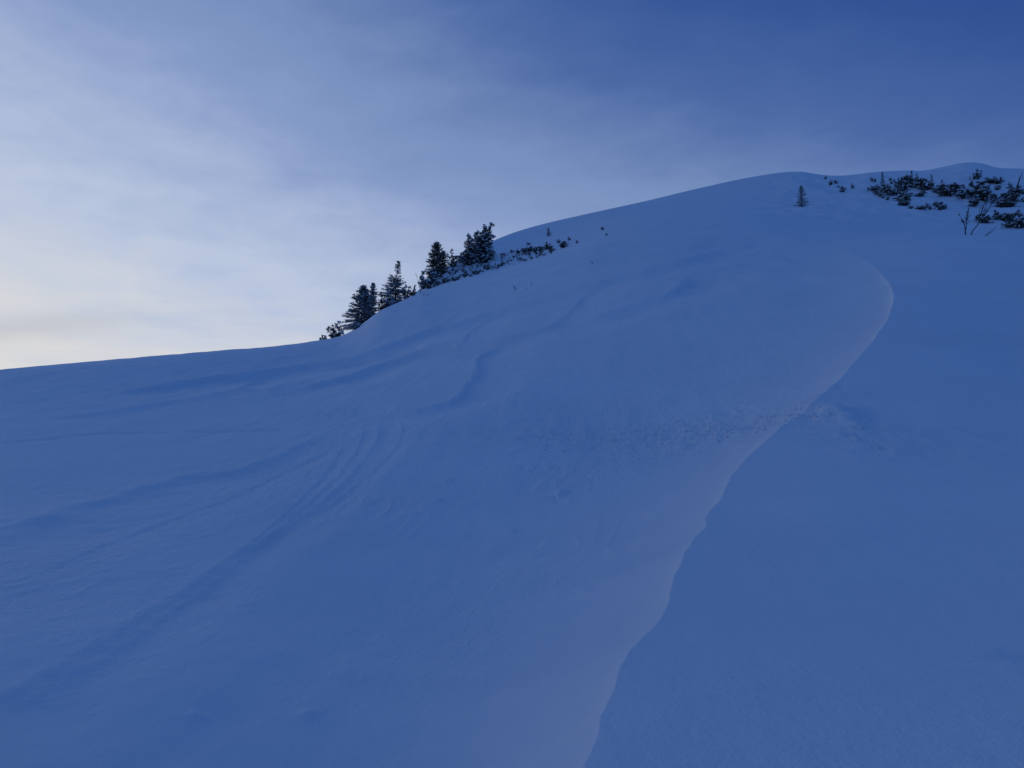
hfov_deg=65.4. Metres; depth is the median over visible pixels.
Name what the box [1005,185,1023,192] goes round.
dwarf pine
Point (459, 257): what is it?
dwarf pine
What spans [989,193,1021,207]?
dwarf pine
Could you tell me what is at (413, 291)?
dwarf pine
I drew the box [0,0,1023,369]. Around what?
sky
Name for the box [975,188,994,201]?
dwarf pine
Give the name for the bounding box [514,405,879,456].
snow rubble
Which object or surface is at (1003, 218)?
dwarf pine
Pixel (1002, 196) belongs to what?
dwarf pine
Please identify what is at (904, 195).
dwarf pine
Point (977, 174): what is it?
dwarf pine
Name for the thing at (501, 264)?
twig cover
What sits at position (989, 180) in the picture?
dwarf pine
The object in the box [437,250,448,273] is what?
spruce
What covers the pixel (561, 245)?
dwarf pine
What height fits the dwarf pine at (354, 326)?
0.771 m
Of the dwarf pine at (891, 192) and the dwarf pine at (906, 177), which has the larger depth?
the dwarf pine at (906, 177)
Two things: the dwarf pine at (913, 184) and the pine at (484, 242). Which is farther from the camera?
the dwarf pine at (913, 184)
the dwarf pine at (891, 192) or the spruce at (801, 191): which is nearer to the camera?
the spruce at (801, 191)
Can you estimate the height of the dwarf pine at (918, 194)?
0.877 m
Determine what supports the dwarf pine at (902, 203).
on the snow slope
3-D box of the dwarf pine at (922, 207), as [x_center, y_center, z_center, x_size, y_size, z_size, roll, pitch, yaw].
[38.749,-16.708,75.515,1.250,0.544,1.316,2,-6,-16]
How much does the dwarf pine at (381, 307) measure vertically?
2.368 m
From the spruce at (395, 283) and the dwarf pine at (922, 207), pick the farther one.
the dwarf pine at (922, 207)
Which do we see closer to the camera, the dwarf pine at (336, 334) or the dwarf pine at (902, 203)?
the dwarf pine at (336, 334)
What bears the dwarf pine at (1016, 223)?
on the snow slope
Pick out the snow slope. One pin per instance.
(382, 538)
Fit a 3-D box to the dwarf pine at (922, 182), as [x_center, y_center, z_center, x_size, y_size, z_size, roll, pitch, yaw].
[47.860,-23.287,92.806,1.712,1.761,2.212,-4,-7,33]
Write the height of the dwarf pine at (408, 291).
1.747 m
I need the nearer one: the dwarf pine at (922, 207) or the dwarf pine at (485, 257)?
the dwarf pine at (922, 207)
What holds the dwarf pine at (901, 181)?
on the snow slope
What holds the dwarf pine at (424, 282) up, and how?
on the snow slope
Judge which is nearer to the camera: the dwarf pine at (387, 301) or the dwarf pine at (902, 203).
the dwarf pine at (387, 301)
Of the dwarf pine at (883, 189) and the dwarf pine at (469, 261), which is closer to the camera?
the dwarf pine at (469, 261)
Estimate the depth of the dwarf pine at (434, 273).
81.17 m
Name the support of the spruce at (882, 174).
on the snow slope
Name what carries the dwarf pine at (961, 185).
on the snow slope
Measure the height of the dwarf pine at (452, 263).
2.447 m
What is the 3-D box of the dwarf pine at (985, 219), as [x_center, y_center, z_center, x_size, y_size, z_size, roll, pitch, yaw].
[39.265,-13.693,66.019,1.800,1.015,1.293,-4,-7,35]
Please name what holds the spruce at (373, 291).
on the snow slope
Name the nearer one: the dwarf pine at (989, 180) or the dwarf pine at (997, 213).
the dwarf pine at (997, 213)
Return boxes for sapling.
[958,194,997,234]
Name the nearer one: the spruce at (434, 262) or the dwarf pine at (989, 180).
the spruce at (434, 262)
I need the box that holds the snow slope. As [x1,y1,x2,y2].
[0,162,1023,767]
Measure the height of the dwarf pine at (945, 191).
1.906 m
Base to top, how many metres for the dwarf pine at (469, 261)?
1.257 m
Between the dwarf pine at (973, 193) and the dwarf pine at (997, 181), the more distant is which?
the dwarf pine at (997, 181)
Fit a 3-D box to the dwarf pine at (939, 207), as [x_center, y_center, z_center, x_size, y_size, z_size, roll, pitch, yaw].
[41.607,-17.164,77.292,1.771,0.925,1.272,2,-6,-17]
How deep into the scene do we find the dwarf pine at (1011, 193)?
82.12 m
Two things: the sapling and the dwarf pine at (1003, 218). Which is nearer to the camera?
the sapling
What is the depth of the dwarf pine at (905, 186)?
93.68 m
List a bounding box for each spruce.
[340,285,379,330]
[368,282,379,313]
[376,260,407,311]
[424,241,449,278]
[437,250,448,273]
[794,185,808,206]
[880,172,884,186]
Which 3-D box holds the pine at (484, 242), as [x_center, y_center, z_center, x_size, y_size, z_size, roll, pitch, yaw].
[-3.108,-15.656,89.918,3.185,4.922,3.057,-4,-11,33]
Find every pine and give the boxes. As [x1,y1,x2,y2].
[326,321,343,337]
[348,321,361,329]
[378,292,387,310]
[381,290,396,306]
[401,284,411,298]
[411,285,416,295]
[418,271,434,288]
[427,269,440,278]
[447,249,457,266]
[453,251,465,262]
[460,255,478,264]
[462,233,478,259]
[470,222,495,259]
[477,253,494,262]
[559,241,568,247]
[867,184,880,190]
[878,183,891,192]
[884,187,902,195]
[892,191,914,200]
[896,177,904,184]
[897,197,910,205]
[898,184,911,190]
[900,174,914,182]
[904,176,924,187]
[911,189,924,196]
[914,205,929,209]
[917,178,930,188]
[918,183,938,189]
[932,202,947,209]
[936,182,958,196]
[949,182,963,189]
[951,186,972,198]
[967,196,979,206]
[968,180,989,191]
[968,189,975,197]
[972,169,981,178]
[974,214,997,222]
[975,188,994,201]
[984,176,997,183]
[989,193,1007,201]
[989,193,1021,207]
[991,177,1004,183]
[993,210,1005,218]
[993,213,1016,220]
[1004,189,1020,198]
[1004,211,1023,228]
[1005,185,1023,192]
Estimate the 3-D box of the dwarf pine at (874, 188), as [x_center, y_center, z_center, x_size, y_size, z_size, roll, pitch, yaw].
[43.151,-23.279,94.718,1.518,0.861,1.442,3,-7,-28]
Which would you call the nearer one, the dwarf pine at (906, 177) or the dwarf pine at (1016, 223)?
the dwarf pine at (1016, 223)
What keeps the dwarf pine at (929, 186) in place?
on the snow slope
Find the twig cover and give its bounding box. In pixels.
[429,246,552,288]
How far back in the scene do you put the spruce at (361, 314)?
64.90 m
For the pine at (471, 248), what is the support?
on the snow slope
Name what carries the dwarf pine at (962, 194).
on the snow slope
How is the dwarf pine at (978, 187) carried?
on the snow slope
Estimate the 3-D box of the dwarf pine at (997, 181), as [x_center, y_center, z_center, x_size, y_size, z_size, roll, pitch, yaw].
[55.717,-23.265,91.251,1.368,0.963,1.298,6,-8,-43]
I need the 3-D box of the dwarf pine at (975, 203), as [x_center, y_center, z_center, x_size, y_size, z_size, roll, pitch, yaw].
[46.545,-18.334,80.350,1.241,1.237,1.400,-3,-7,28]

